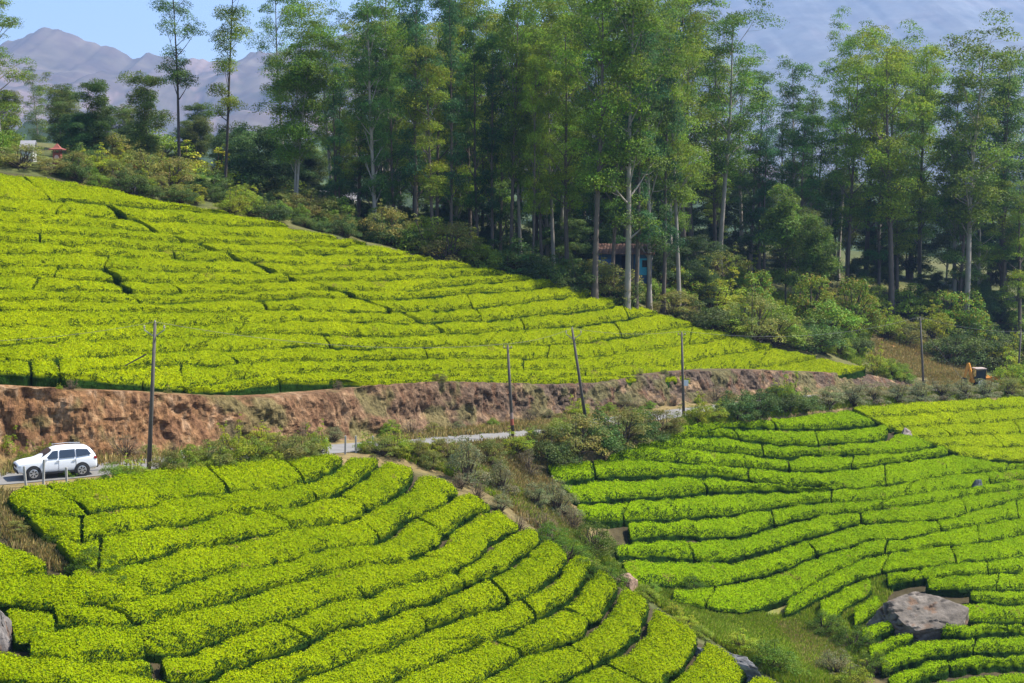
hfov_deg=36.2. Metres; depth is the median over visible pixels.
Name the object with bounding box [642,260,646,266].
window
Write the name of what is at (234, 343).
tea hedge
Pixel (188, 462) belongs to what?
shrub
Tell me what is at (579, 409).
shrub
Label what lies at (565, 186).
eucalyptus tree
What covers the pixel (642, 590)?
shrub
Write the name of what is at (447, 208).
eucalyptus tree
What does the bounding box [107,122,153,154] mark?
broadleaf tree
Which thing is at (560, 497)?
shrub
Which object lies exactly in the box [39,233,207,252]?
tea hedge
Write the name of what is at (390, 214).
shrub
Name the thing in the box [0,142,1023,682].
ground
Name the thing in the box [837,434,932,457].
tea hedge
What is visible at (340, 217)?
shrub
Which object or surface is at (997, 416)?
tea hedge
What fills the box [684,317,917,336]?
overhead wire
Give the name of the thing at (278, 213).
shrub
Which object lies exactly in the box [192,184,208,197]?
shrub
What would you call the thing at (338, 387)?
shrub
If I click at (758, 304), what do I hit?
shrub
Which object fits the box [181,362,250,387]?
tea hedge
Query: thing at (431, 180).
eucalyptus tree
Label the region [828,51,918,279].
eucalyptus tree
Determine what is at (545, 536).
shrub
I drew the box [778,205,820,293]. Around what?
broadleaf tree
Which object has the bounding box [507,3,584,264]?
eucalyptus tree
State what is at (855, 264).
broadleaf tree
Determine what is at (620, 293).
shrub
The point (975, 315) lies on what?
shrub
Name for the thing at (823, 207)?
eucalyptus tree
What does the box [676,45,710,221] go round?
eucalyptus tree
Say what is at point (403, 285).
tea hedge
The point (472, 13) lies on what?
eucalyptus tree
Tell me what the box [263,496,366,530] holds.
tea hedge
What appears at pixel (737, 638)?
shrub
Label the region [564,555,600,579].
shrub
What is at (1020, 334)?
utility pole
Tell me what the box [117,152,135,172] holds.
shrub
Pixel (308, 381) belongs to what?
tea hedge
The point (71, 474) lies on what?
shrub
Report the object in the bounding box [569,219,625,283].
broadleaf tree
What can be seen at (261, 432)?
shrub
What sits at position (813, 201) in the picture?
broadleaf tree
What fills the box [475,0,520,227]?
eucalyptus tree
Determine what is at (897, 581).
tea hedge
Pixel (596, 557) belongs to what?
shrub
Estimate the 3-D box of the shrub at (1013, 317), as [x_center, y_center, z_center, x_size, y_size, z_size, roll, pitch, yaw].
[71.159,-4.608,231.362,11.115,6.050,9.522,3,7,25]
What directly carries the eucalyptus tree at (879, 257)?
on the ground at (620, 534)
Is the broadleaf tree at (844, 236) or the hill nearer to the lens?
the broadleaf tree at (844, 236)
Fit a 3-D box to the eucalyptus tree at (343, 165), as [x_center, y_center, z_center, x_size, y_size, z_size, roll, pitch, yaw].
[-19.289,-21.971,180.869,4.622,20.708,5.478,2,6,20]
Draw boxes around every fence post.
[23,466,26,485]
[42,459,44,484]
[65,467,67,482]
[344,436,345,454]
[355,436,356,452]
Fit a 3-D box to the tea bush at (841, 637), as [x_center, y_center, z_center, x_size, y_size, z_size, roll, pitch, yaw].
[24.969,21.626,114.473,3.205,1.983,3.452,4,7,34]
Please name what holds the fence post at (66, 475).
on the ground at (620, 534)
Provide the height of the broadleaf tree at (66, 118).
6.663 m
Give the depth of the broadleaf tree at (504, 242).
188.45 m
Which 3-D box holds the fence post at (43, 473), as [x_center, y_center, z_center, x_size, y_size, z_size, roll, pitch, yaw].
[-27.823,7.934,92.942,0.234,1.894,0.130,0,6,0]
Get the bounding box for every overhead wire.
[1,322,151,340]
[158,322,498,347]
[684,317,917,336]
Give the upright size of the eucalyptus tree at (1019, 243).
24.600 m
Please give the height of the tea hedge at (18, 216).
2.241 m
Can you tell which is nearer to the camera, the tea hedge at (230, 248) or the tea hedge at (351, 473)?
the tea hedge at (351, 473)
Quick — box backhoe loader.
[962,363,1007,386]
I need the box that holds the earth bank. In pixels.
[0,369,928,467]
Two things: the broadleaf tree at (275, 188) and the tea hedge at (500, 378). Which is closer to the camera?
the tea hedge at (500, 378)
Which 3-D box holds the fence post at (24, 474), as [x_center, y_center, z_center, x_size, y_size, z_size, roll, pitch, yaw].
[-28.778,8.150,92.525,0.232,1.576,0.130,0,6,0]
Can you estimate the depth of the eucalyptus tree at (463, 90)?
182.56 m
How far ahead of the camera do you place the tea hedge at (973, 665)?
112.90 m
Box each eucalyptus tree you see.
[0,0,35,130]
[15,62,50,142]
[150,0,209,170]
[206,0,254,180]
[243,0,298,143]
[247,0,358,195]
[280,0,354,179]
[319,50,351,201]
[321,24,382,190]
[326,62,363,198]
[328,18,400,216]
[341,0,397,218]
[343,35,411,208]
[345,0,419,169]
[350,0,420,216]
[356,0,427,228]
[362,115,408,215]
[363,54,418,219]
[375,12,412,208]
[379,6,420,184]
[387,21,443,220]
[388,0,445,227]
[391,45,454,237]
[394,0,435,211]
[397,22,473,234]
[408,134,449,213]
[419,0,479,207]
[422,0,486,127]
[427,158,460,213]
[429,0,473,237]
[433,0,497,215]
[433,34,506,241]
[433,44,485,238]
[440,0,519,245]
[445,138,487,227]
[448,9,501,244]
[454,48,506,243]
[473,33,511,248]
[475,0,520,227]
[478,29,525,252]
[481,9,542,252]
[484,0,546,249]
[484,13,536,242]
[487,161,518,243]
[489,0,568,233]
[498,0,573,253]
[503,0,581,246]
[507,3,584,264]
[510,0,556,232]
[511,43,558,258]
[519,53,559,252]
[522,188,560,247]
[524,14,593,268]
[525,53,567,264]
[536,0,598,264]
[545,0,608,203]
[546,125,597,260]
[549,0,662,298]
[550,22,596,263]
[564,0,614,238]
[569,5,607,217]
[571,0,689,309]
[572,14,615,241]
[584,46,652,230]
[585,4,631,243]
[588,137,631,284]
[590,0,642,285]
[604,57,667,243]
[606,0,672,308]
[620,0,683,309]
[623,2,690,265]
[626,21,689,279]
[628,0,715,305]
[628,0,725,258]
[631,118,659,233]
[633,109,711,280]
[635,15,694,212]
[642,31,691,313]
[649,5,707,285]
[668,0,730,259]
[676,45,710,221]
[686,47,740,267]
[687,0,789,273]
[689,42,745,226]
[700,180,728,238]
[718,43,774,248]
[723,130,776,272]
[734,70,783,274]
[748,113,782,271]
[769,55,823,259]
[769,96,801,257]
[774,110,832,284]
[777,150,817,200]
[784,75,843,279]
[785,103,845,226]
[813,6,889,279]
[816,168,850,287]
[817,102,857,272]
[820,65,892,295]
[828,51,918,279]
[834,25,941,316]
[842,19,930,292]
[850,140,902,299]
[855,45,928,253]
[866,157,929,302]
[885,43,950,296]
[885,47,949,279]
[888,42,953,296]
[913,8,1023,330]
[925,59,986,317]
[931,105,976,286]
[939,134,1000,326]
[954,159,1010,308]
[956,72,1002,296]
[967,73,1023,290]
[968,53,1023,312]
[972,76,1023,289]
[985,122,1023,299]
[986,179,1023,341]
[1006,66,1023,280]
[1006,126,1023,265]
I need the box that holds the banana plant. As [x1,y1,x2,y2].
[190,173,219,180]
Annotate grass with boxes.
[0,337,1020,670]
[377,289,1023,682]
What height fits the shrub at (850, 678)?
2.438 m
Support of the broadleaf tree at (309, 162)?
on the ground at (620, 534)
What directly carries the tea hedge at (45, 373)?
on the ground at (620, 534)
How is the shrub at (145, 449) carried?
on the ground at (620, 534)
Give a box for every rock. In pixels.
[0,611,12,652]
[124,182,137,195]
[616,573,637,590]
[694,647,762,682]
[865,591,968,640]
[901,428,911,435]
[972,479,981,486]
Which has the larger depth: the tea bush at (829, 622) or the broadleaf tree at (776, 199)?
the broadleaf tree at (776, 199)
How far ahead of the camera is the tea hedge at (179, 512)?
89.78 m
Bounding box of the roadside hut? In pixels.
[592,243,654,283]
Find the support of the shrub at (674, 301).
on the ground at (620, 534)
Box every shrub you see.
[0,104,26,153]
[0,124,20,153]
[0,143,48,168]
[1,425,17,453]
[6,520,30,534]
[16,440,31,459]
[29,440,52,455]
[35,154,72,174]
[56,157,97,182]
[57,145,94,175]
[58,471,77,477]
[62,378,79,389]
[63,124,131,168]
[64,141,113,164]
[74,144,115,174]
[80,159,98,173]
[85,172,112,187]
[92,142,127,176]
[97,461,130,479]
[101,153,137,183]
[103,168,152,193]
[103,430,144,458]
[105,132,152,162]
[110,130,167,162]
[115,453,141,474]
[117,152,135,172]
[121,142,175,176]
[125,455,153,474]
[131,128,194,162]
[133,181,165,199]
[137,148,201,190]
[138,165,159,188]
[138,442,158,454]
[147,448,189,470]
[148,173,169,191]
[154,158,184,187]
[159,454,192,467]
[160,182,192,202]
[160,184,198,203]
[167,441,178,451]
[169,444,204,468]
[174,171,194,190]
[181,139,242,188]
[187,168,212,187]
[188,182,222,200]
[188,189,204,204]
[189,170,233,199]
[191,442,219,466]
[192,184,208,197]
[193,436,235,467]
[209,188,234,202]
[211,183,252,215]
[214,414,257,463]
[216,448,237,464]
[219,172,241,187]
[224,183,264,213]
[229,172,292,199]
[235,203,257,214]
[237,184,259,205]
[240,435,277,462]
[245,420,277,444]
[251,198,296,221]
[253,437,285,459]
[257,430,306,462]
[258,424,286,441]
[259,183,296,206]
[266,194,295,209]
[267,178,316,203]
[270,199,293,218]
[279,435,310,459]
[281,188,326,219]
[286,427,322,458]
[290,189,346,227]
[290,204,310,219]
[290,213,318,227]
[298,419,311,440]
[303,419,332,455]
[305,194,348,217]
[310,216,334,231]
[313,195,360,228]
[320,422,347,441]
[328,209,357,231]
[328,213,362,237]
[332,379,342,389]
[338,201,361,227]
[351,206,404,239]
[352,432,375,453]
[358,199,412,245]
[358,217,420,248]
[362,431,400,456]
[375,419,401,435]
[377,420,411,455]
[382,211,420,250]
[392,215,462,256]
[392,434,417,452]
[399,415,425,434]
[400,435,431,459]
[407,213,482,261]
[414,233,444,257]
[415,450,446,469]
[416,433,441,454]
[423,422,440,432]
[432,371,447,382]
[433,429,459,462]
[436,232,470,261]
[443,429,490,486]
[449,418,465,428]
[450,469,471,488]
[456,227,488,262]
[457,236,501,268]
[467,236,541,275]
[467,479,491,498]
[469,249,506,269]
[474,428,509,467]
[484,456,520,494]
[488,417,499,425]
[488,488,513,511]
[497,242,556,275]
[503,426,534,454]
[511,443,545,475]
[511,512,529,532]
[520,407,538,420]
[522,253,578,287]
[522,427,584,466]
[523,424,556,441]
[523,475,553,507]
[526,509,557,535]
[530,521,569,542]
[540,475,584,518]
[542,408,554,418]
[542,412,611,457]
[548,417,581,435]
[553,258,586,273]
[554,412,567,419]
[556,536,594,560]
[559,266,602,292]
[560,504,588,532]
[564,254,612,293]
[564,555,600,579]
[565,395,589,415]
[567,517,620,558]
[568,409,632,454]
[584,253,644,302]
[584,560,629,586]
[591,402,651,448]
[591,554,610,573]
[601,276,644,305]
[601,402,616,412]
[611,405,642,426]
[616,395,635,410]
[619,280,645,301]
[619,410,672,442]
[621,560,638,571]
[630,399,643,408]
[632,406,653,420]
[634,583,658,601]
[639,278,675,304]
[645,400,657,408]
[645,401,688,435]
[648,579,661,592]
[649,281,703,319]
[661,599,683,613]
[666,266,711,305]
[667,297,743,329]
[671,391,680,405]
[673,609,698,626]
[682,391,712,424]
[691,625,713,640]
[694,258,745,310]
[698,242,755,284]
[702,398,730,420]
[703,296,757,336]
[704,382,728,402]
[710,389,761,419]
[717,287,789,342]
[719,253,772,292]
[721,390,734,398]
[721,621,762,655]
[723,235,761,266]
[731,269,781,313]
[743,387,783,417]
[748,638,800,675]
[752,304,811,346]
[755,384,809,412]
[766,257,841,286]
[767,317,815,348]
[767,381,787,394]
[776,364,800,412]
[781,318,847,352]
[783,272,846,327]
[793,387,825,411]
[793,664,811,678]
[805,298,871,347]
[811,278,861,313]
[811,379,848,409]
[813,645,861,674]
[817,339,836,354]
[825,338,857,356]
[831,275,892,312]
[831,655,874,682]
[832,380,871,406]
[835,276,886,333]
[843,331,876,354]
[857,381,896,404]
[860,341,896,375]
[868,303,907,339]
[878,282,940,320]
[878,358,906,381]
[878,380,915,403]
[885,314,929,343]
[888,362,916,383]
[908,378,940,402]
[911,300,953,338]
[920,328,989,365]
[924,376,964,400]
[925,290,969,334]
[946,289,993,338]
[948,321,1019,367]
[949,377,982,399]
[971,290,1023,328]
[972,324,1021,372]
[972,378,1002,397]
[990,371,1023,397]
[991,347,1023,385]
[1000,323,1023,369]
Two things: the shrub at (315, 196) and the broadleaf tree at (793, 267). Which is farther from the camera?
the broadleaf tree at (793, 267)
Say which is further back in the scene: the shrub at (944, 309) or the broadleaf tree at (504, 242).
the shrub at (944, 309)
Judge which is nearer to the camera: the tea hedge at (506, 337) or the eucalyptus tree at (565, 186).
the tea hedge at (506, 337)
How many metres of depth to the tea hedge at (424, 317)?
145.48 m
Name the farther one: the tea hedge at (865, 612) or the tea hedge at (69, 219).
the tea hedge at (69, 219)
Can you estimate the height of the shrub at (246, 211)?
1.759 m
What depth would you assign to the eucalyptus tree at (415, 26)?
170.41 m
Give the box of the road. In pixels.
[0,387,949,484]
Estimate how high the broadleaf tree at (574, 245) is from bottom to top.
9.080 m
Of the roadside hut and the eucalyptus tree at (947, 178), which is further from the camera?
the eucalyptus tree at (947, 178)
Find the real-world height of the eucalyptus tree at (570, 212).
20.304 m
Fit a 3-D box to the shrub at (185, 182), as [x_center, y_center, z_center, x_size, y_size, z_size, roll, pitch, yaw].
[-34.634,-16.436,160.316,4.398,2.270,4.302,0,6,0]
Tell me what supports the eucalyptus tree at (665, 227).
on the ground at (620, 534)
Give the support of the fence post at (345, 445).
on the ground at (620, 534)
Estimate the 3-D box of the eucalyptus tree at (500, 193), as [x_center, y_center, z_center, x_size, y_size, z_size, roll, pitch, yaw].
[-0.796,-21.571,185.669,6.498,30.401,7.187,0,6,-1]
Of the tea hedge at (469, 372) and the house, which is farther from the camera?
the house
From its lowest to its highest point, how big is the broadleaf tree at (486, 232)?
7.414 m
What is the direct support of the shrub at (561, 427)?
on the ground at (620, 534)
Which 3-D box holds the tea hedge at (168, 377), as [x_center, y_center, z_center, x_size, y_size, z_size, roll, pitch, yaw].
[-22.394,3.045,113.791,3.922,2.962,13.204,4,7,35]
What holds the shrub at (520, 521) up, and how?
on the ground at (620, 534)
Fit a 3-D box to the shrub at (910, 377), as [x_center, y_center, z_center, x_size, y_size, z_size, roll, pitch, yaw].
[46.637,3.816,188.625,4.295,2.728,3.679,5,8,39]
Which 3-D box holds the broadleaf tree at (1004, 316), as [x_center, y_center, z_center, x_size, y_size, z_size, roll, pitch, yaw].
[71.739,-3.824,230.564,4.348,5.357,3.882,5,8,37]
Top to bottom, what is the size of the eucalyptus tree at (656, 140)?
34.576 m
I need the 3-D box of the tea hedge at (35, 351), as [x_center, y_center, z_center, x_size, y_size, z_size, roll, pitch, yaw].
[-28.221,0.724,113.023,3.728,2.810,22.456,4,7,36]
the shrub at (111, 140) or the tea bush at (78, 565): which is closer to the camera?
the tea bush at (78, 565)
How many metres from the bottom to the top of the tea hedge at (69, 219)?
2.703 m
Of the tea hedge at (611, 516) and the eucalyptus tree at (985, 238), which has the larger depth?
the eucalyptus tree at (985, 238)
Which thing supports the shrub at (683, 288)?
on the ground at (620, 534)
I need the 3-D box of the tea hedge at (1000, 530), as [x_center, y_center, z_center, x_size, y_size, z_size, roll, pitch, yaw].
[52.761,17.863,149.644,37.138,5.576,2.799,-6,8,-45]
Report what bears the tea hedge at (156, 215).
on the ground at (620, 534)
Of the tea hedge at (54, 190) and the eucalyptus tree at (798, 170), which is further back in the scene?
the eucalyptus tree at (798, 170)
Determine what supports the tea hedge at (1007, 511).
on the ground at (620, 534)
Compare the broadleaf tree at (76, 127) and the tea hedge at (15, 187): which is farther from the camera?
the broadleaf tree at (76, 127)
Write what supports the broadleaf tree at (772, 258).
on the ground at (620, 534)
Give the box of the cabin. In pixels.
[20,140,37,161]
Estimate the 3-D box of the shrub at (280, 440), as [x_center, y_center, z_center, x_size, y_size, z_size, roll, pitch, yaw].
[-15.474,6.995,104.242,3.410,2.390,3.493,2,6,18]
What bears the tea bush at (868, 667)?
on the ground at (620, 534)
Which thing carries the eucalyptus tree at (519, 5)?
on the ground at (620, 534)
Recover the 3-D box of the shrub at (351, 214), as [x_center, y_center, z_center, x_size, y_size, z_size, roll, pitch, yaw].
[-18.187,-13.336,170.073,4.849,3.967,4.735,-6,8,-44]
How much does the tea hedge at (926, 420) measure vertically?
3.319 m
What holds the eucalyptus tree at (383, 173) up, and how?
on the ground at (620, 534)
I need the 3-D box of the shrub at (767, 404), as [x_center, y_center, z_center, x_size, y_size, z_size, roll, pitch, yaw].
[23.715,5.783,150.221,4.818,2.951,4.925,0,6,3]
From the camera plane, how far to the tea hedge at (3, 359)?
103.97 m
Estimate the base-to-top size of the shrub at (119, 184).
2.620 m
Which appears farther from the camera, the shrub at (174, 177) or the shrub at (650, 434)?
the shrub at (174, 177)
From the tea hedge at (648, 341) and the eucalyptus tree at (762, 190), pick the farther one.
the eucalyptus tree at (762, 190)
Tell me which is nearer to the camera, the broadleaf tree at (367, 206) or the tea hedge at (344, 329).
the tea hedge at (344, 329)
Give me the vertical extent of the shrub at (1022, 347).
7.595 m
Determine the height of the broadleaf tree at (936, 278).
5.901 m
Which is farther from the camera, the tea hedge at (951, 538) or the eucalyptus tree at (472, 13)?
the eucalyptus tree at (472, 13)
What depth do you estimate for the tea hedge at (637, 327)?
168.53 m
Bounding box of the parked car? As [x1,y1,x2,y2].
[13,442,98,480]
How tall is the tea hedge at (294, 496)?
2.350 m
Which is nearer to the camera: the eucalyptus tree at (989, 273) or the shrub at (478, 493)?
the shrub at (478, 493)
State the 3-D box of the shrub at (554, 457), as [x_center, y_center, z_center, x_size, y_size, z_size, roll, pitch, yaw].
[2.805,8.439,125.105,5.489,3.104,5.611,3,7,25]
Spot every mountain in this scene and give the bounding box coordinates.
[0,27,861,188]
[507,0,1023,193]
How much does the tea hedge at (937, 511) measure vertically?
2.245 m
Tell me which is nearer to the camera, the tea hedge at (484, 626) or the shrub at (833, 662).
the tea hedge at (484, 626)
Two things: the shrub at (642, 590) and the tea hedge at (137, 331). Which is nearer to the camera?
the shrub at (642, 590)
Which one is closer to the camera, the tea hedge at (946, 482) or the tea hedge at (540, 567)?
the tea hedge at (540, 567)
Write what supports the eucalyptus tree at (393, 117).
on the ground at (620, 534)
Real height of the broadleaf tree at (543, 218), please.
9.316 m
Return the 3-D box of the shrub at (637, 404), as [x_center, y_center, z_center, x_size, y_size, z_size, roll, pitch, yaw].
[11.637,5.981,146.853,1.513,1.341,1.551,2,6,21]
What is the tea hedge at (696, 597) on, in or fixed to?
on the ground at (620, 534)
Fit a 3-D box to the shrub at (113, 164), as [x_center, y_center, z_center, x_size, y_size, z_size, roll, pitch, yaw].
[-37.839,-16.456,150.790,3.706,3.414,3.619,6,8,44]
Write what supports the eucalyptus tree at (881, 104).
on the ground at (620, 534)
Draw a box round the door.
[621,256,624,272]
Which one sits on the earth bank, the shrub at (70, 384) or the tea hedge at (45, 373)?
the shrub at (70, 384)
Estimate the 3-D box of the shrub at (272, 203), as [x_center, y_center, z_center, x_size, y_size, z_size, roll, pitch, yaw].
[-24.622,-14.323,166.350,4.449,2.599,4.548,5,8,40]
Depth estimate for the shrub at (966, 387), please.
179.04 m
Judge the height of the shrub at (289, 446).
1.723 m
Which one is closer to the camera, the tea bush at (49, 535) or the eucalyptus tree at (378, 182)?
the tea bush at (49, 535)
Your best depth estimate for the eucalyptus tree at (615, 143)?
192.74 m
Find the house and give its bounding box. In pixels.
[321,191,356,204]
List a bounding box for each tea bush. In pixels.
[42,526,66,543]
[61,545,116,575]
[95,565,128,584]
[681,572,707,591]
[805,609,848,636]
[827,624,876,653]
[851,649,892,676]
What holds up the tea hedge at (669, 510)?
on the ground at (620, 534)
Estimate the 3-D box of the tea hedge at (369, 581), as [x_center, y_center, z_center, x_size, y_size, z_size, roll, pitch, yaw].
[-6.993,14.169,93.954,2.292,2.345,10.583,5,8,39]
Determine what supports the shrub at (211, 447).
on the ground at (620, 534)
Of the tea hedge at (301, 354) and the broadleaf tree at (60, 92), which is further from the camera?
the broadleaf tree at (60, 92)
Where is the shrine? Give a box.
[48,144,65,164]
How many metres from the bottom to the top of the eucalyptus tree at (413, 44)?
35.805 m
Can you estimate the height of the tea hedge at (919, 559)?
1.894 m
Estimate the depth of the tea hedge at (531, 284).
157.90 m
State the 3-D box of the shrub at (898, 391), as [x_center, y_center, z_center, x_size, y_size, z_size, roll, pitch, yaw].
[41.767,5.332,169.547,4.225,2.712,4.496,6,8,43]
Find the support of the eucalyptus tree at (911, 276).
on the ground at (620, 534)
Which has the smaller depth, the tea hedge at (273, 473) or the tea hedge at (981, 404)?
the tea hedge at (273, 473)
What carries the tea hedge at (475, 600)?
on the ground at (620, 534)
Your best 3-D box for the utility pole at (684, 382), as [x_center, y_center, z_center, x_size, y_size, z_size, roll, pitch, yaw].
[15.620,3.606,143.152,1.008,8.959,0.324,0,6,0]
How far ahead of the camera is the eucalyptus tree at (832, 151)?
244.52 m
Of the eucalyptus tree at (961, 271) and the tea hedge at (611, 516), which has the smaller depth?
the tea hedge at (611, 516)
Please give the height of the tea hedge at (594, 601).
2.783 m
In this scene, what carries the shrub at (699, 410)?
on the ground at (620, 534)
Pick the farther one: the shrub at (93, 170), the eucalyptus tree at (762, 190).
the eucalyptus tree at (762, 190)
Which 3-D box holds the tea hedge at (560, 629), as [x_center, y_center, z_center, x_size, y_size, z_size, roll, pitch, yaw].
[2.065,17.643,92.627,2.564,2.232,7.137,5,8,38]
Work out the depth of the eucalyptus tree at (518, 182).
178.23 m
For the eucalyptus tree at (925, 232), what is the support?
on the ground at (620, 534)
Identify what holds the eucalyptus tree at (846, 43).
on the ground at (620, 534)
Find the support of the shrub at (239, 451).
on the ground at (620, 534)
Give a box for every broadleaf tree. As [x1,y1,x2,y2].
[0,89,26,131]
[40,96,77,150]
[41,83,85,132]
[46,110,89,156]
[60,113,109,161]
[67,78,120,152]
[96,105,122,147]
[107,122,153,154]
[113,104,136,130]
[115,69,176,161]
[164,127,200,165]
[176,102,216,151]
[180,115,214,164]
[203,132,231,170]
[207,124,264,186]
[220,120,310,200]
[256,180,279,199]
[265,142,322,196]
[290,156,327,201]
[305,147,333,192]
[313,184,329,208]
[316,178,369,218]
[317,110,362,181]
[320,124,412,200]
[352,203,385,218]
[362,197,383,220]
[396,205,413,247]
[400,205,462,243]
[405,124,444,206]
[434,196,472,239]
[458,205,508,248]
[474,223,505,249]
[486,154,516,228]
[498,226,546,260]
[502,240,515,254]
[522,212,576,267]
[523,165,543,217]
[544,216,593,267]
[555,213,593,273]
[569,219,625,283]
[586,162,634,233]
[600,216,635,243]
[641,237,675,290]
[652,190,730,243]
[666,234,731,294]
[668,253,685,285]
[672,206,711,254]
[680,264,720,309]
[695,171,736,231]
[699,167,757,248]
[699,224,729,256]
[744,180,783,235]
[744,242,770,269]
[752,183,817,305]
[766,235,789,267]
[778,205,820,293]
[793,215,844,309]
[800,178,827,225]
[808,243,838,285]
[823,175,866,266]
[841,256,876,291]
[843,200,905,265]
[860,245,895,284]
[864,201,948,278]
[881,248,906,287]
[912,273,937,299]
[915,174,973,284]
[927,270,952,304]
[946,275,982,306]
[963,222,1011,288]
[970,279,1004,329]
[984,298,1010,329]
[996,226,1023,300]
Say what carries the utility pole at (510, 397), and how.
on the ground at (620, 534)
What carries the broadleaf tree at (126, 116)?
on the ground at (620, 534)
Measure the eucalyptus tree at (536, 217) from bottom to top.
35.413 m
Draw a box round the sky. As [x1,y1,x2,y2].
[0,0,591,61]
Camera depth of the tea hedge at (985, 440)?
163.66 m
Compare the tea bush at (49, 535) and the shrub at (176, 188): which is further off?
the shrub at (176, 188)
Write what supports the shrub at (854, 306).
on the ground at (620, 534)
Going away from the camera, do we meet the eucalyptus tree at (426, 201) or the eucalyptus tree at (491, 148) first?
the eucalyptus tree at (491, 148)
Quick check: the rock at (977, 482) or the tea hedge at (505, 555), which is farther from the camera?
the rock at (977, 482)
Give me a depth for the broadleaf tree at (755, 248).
226.51 m
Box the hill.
[14,121,1023,255]
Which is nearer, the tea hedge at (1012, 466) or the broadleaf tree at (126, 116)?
the tea hedge at (1012, 466)
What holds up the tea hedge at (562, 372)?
on the ground at (620, 534)
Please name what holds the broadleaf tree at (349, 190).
on the ground at (620, 534)
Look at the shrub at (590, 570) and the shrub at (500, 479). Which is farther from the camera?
the shrub at (500, 479)
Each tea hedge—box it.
[0,173,50,200]
[0,197,63,214]
[0,210,57,223]
[0,221,180,243]
[0,231,39,243]
[0,241,19,255]
[0,252,107,272]
[0,265,57,279]
[0,274,38,289]
[0,288,137,302]
[0,298,265,313]
[0,310,258,327]
[0,324,79,346]
[0,336,213,366]
[0,355,8,362]
[0,359,31,385]
[0,542,47,577]
[0,572,89,614]
[0,651,165,682]
[4,607,55,652]
[5,483,86,519]
[7,241,173,259]
[22,513,82,545]
[23,176,228,214]
[25,625,146,664]
[30,359,158,390]
[34,277,122,293]
[38,213,149,232]
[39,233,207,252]
[46,464,227,515]
[51,602,134,631]
[52,538,100,573]
[55,267,113,283]
[56,200,117,219]
[57,348,235,373]
[59,519,378,606]
[67,322,242,342]
[69,574,363,663]
[80,495,258,542]
[90,658,153,679]
[97,509,292,572]
[104,255,268,275]
[105,546,384,626]
[106,267,205,286]
[110,204,287,227]
[119,280,178,295]
[130,288,348,304]
[137,218,337,240]
[142,364,279,394]
[158,621,309,682]
[172,281,327,294]
[173,232,366,247]
[173,250,234,262]
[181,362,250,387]
[185,608,426,682]
[192,271,289,284]
[199,331,328,351]
[201,242,308,255]
[207,456,304,493]
[212,483,315,510]
[221,346,427,365]
[229,251,383,266]
[237,319,440,337]
[240,309,416,325]
[243,357,523,378]
[255,259,472,275]
[263,296,387,313]
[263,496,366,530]
[273,370,439,391]
[280,572,464,647]
[286,452,342,485]
[288,267,451,281]
[299,244,410,256]
[300,636,475,682]
[307,456,378,500]
[309,274,532,294]
[325,330,497,351]
[325,556,460,600]
[327,367,499,378]
[341,461,414,514]
[346,289,412,301]
[350,518,442,564]
[360,474,458,544]
[368,293,471,314]
[378,254,432,263]
[393,641,521,682]
[405,308,481,325]
[410,278,564,299]
[413,579,506,632]
[414,374,620,383]
[418,492,491,540]
[419,600,534,648]
[423,510,519,569]
[424,344,548,363]
[435,317,524,334]
[445,267,506,277]
[458,527,541,590]
[467,286,600,310]
[477,297,622,322]
[480,646,593,682]
[488,323,621,348]
[491,539,567,606]
[492,367,584,377]
[496,609,588,658]
[520,306,628,330]
[523,354,616,371]
[524,555,590,622]
[546,460,594,485]
[547,327,691,358]
[561,476,706,505]
[564,569,618,629]
[568,665,639,682]
[572,587,649,672]
[576,501,628,528]
[585,349,768,376]
[592,459,748,482]
[606,446,693,463]
[606,608,697,682]
[607,336,772,369]
[614,538,693,563]
[615,313,693,339]
[620,375,691,387]
[621,540,815,589]
[623,304,658,320]
[623,490,831,526]
[627,510,773,544]
[633,437,763,457]
[653,427,737,440]
[665,419,774,436]
[670,640,748,682]
[672,587,713,608]
[675,449,788,472]
[688,512,860,564]
[690,326,730,344]
[703,477,830,496]
[705,538,886,614]
[734,428,817,447]
[745,358,866,378]
[747,464,885,493]
[748,675,775,682]
[759,348,815,366]
[762,444,845,461]
[770,410,874,432]
[771,499,885,527]
[784,554,887,617]
[788,455,852,473]
[807,520,941,558]
[815,424,887,446]
[819,578,872,627]
[831,482,912,502]
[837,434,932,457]
[851,445,948,469]
[852,401,943,417]
[853,595,881,628]
[860,498,966,524]
[861,620,894,644]
[867,633,913,666]
[871,410,979,432]
[877,638,975,678]
[881,546,956,575]
[882,479,1023,509]
[884,455,1007,486]
[884,524,978,555]
[885,569,919,591]
[886,660,949,682]
[893,424,949,437]
[906,471,989,494]
[913,561,987,586]
[923,433,1002,447]
[925,572,998,597]
[927,395,1023,412]
[935,675,988,682]
[936,500,1017,531]
[939,420,1020,436]
[939,622,1008,641]
[943,445,1023,464]
[948,654,1023,677]
[951,535,1023,563]
[961,487,1023,512]
[964,602,1023,628]
[967,590,1023,607]
[973,635,1023,658]
[976,407,1023,422]
[977,518,1023,543]
[983,672,1023,682]
[986,468,1023,483]
[988,556,1023,576]
[992,432,1023,447]
[996,572,1023,592]
[1006,462,1023,471]
[1007,623,1023,637]
[1013,419,1023,432]
[1016,498,1023,518]
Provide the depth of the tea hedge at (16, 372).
101.96 m
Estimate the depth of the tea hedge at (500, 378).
139.77 m
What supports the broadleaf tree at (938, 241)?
on the ground at (620, 534)
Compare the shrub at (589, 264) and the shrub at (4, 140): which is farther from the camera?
the shrub at (589, 264)
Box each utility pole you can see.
[124,320,164,468]
[503,345,513,436]
[565,327,587,422]
[678,332,687,414]
[917,317,924,385]
[1018,332,1023,363]
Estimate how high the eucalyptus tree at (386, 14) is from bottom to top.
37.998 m
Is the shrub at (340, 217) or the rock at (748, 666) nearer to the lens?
the rock at (748, 666)

